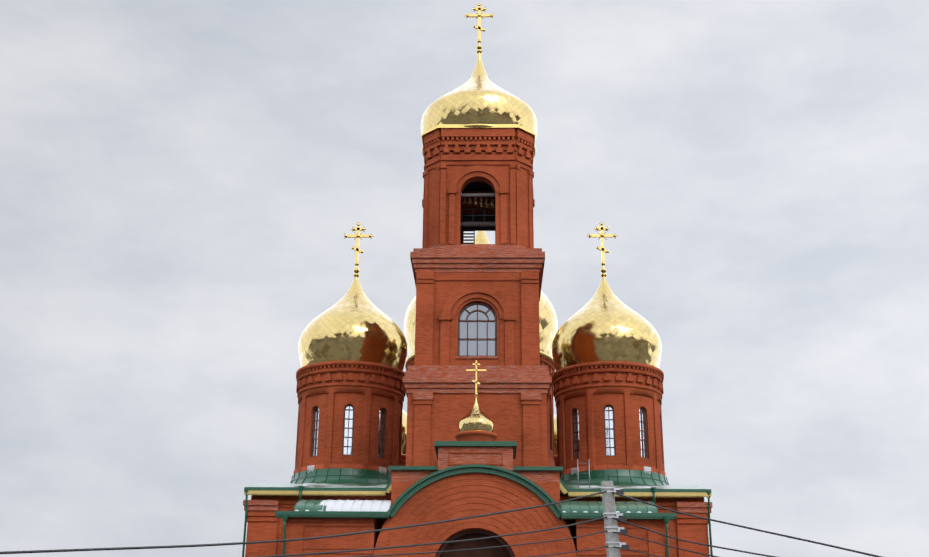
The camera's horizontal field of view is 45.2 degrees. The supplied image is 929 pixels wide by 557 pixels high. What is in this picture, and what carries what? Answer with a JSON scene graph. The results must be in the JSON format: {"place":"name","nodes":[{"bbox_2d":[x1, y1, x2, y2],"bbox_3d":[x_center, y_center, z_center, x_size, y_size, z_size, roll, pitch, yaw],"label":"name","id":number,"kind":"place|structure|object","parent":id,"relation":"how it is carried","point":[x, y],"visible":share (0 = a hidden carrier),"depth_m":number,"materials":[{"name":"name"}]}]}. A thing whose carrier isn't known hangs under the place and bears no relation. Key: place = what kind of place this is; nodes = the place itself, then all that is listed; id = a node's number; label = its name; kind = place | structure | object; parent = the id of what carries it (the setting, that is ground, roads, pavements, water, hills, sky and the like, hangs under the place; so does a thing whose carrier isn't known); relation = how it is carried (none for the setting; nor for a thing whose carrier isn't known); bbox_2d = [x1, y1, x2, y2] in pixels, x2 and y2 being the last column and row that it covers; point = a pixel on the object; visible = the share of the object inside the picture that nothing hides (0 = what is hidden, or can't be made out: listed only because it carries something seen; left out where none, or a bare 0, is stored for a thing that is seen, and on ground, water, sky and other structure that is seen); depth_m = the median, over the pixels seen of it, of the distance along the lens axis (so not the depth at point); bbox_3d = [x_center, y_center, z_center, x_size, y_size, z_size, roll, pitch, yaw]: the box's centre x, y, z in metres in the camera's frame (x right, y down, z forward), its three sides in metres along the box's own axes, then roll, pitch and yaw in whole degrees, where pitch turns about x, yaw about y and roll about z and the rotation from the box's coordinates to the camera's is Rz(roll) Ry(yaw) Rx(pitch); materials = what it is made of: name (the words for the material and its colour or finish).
{"place":"outdoors","nodes":[
{"label":"outdoors","id":0,"kind":"place"},
{"bbox_2d":[0,0,928,556],"label":"sky","id":1,"kind":"structure","parent":0,"point":[182,182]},
{"label":"snowy ground","id":2,"kind":"object","parent":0,"visible":0},
{"bbox_2d":[403,124,551,465],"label":"bell tower","id":3,"kind":"structure","parent":2,"relation":"on","point":[479,303],"depth_m":58.19,"materials":[{"name":"red brick"}]},
{"bbox_2d":[461,193,495,243],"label":"church bells","id":4,"kind":"object","parent":3,"relation":"on","point":[478,222],"visible":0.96,"depth_m":63.38,"materials":[{"name":"grey"}]},
{"bbox_2d":[421,3,536,156],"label":"onion dome","id":5,"kind":"structure","parent":3,"relation":"on","point":[478,98],"depth_m":62.61,"materials":[{"name":"gold metal"}]},
{"bbox_2d":[242,430,712,556],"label":"church building","id":6,"kind":"structure","parent":2,"relation":"on","point":[474,473],"depth_m":50.58,"materials":[{"name":"red brick"}]},
{"bbox_2d":[290,361,405,483],"bbox_3d":[-6.790,9.237,65.812,8.732,7.228,8.731,0,-20,1],"label":"drum","id":7,"kind":"object","parent":6,"relation":"on","point":[349,427],"visible":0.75,"depth_m":63.57,"materials":[{"name":"red brick"}]},
{"bbox_2d":[298,222,406,370],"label":"dome","id":8,"kind":"structure","parent":7,"relation":"on","point":[354,323],"depth_m":65.31,"materials":[{"name":"gold metal"}]},
{"bbox_2d":[401,454,405,465],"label":"drum","id":9,"kind":"object","parent":6,"relation":"on","point":[403,459],"depth_m":78.56,"materials":[{"name":"red brick"}]},
{"bbox_2d":[401,410,406,454],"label":"dome","id":10,"kind":"structure","parent":9,"relation":"on","point":[404,429],"depth_m":79.21,"materials":[{"name":"gold metal"}]},
{"bbox_2d":[458,360,493,431],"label":"small onion dome","id":11,"kind":"structure","parent":6,"relation":"on","point":[476,418],"depth_m":52.63,"materials":[{"name":"gold metal"}]},
{"bbox_2d":[406,354,554,466],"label":"drum tower","id":12,"kind":"structure","parent":6,"relation":"on","point":[547,362],"depth_m":72.39,"materials":[{"name":"red brick"}]},
{"bbox_2d":[404,231,557,369],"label":"onion dome","id":13,"kind":"structure","parent":12,"relation":"on","point":[548,324],"depth_m":73.44,"materials":[{"name":"gold-coloured polished metal"}]},
{"bbox_2d":[554,455,557,466],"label":"drum","id":14,"kind":"object","parent":6,"relation":"on","point":[555,458],"depth_m":78.48,"materials":[{"name":"red brick"}]},
{"bbox_2d":[554,415,556,455],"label":"dome","id":15,"kind":"structure","parent":14,"relation":"on","point":[555,434],"depth_m":79.15,"materials":[{"name":"gold metal"}]},
{"bbox_2d":[577,459,589,487],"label":"pipes","id":16,"kind":"object","parent":6,"relation":"attached to","point":[578,476],"visible":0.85,"depth_m":55.81,"materials":[{"name":"grey metal"}]},
{"bbox_2d":[552,361,668,488],"bbox_3d":[8.505,9.235,65.439,8.732,7.228,8.731,0,-20,1],"label":"drum","id":17,"kind":"object","parent":6,"relation":"on","point":[611,411],"visible":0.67,"depth_m":63.21,"materials":[{"name":"red brick"}]},
{"bbox_2d":[552,222,661,370],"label":"dome","id":18,"kind":"structure","parent":17,"relation":"on","point":[604,323],"depth_m":64.94,"materials":[{"name":"gold-coloured polished metal"}]},
{"bbox_2d":[601,459,629,556],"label":"utility pole","id":19,"kind":"object","parent":2,"relation":"on","point":[610,513],"visible":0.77,"depth_m":20.39,"materials":[{"name":"concrete"}]},
{"bbox_2d":[0,491,606,553],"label":"cable","id":20,"kind":"object","parent":19,"relation":"attached to","point":[157,547],"visible":1,"depth_m":16.77,"materials":[{"name":"black plastic"}]},
{"bbox_2d":[255,516,606,556],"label":"cable","id":21,"kind":"object","parent":19,"relation":"attached to","point":[288,555],"visible":1,"depth_m":18.43,"materials":[{"name":"black plastic"}]},
{"bbox_2d":[347,530,607,556],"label":"cable","id":22,"kind":"object","parent":19,"relation":"attached to","point":[476,548],"visible":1,"depth_m":19.20,"materials":[{"name":"black plastic"}]},
{"bbox_2d":[526,546,608,556],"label":"cable","id":23,"kind":"object","parent":19,"relation":"attached to","point":[567,552],"visible":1,"depth_m":19.88,"materials":[{"name":"black plastic"}]},
{"bbox_2d":[613,546,661,556],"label":"cable","id":24,"kind":"object","parent":19,"relation":"attached to","point":[637,551],"visible":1,"depth_m":20.00,"materials":[{"name":"black plastic"}]},
{"bbox_2d":[613,531,718,556],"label":"cable","id":25,"kind":"object","parent":19,"relation":"attached to","point":[665,545],"visible":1,"depth_m":19.68,"materials":[{"name":"black plastic"}]},
{"bbox_2d":[613,517,776,556],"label":"cable","id":26,"kind":"object","parent":19,"relation":"attached to","point":[694,542],"visible":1,"depth_m":19.38,"materials":[{"name":"black plastic"}]},
{"bbox_2d":[612,492,881,556],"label":"cable","id":27,"kind":"object","parent":19,"relation":"attached to","point":[846,549],"visible":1,"depth_m":18.64,"materials":[{"name":"black plastic"}]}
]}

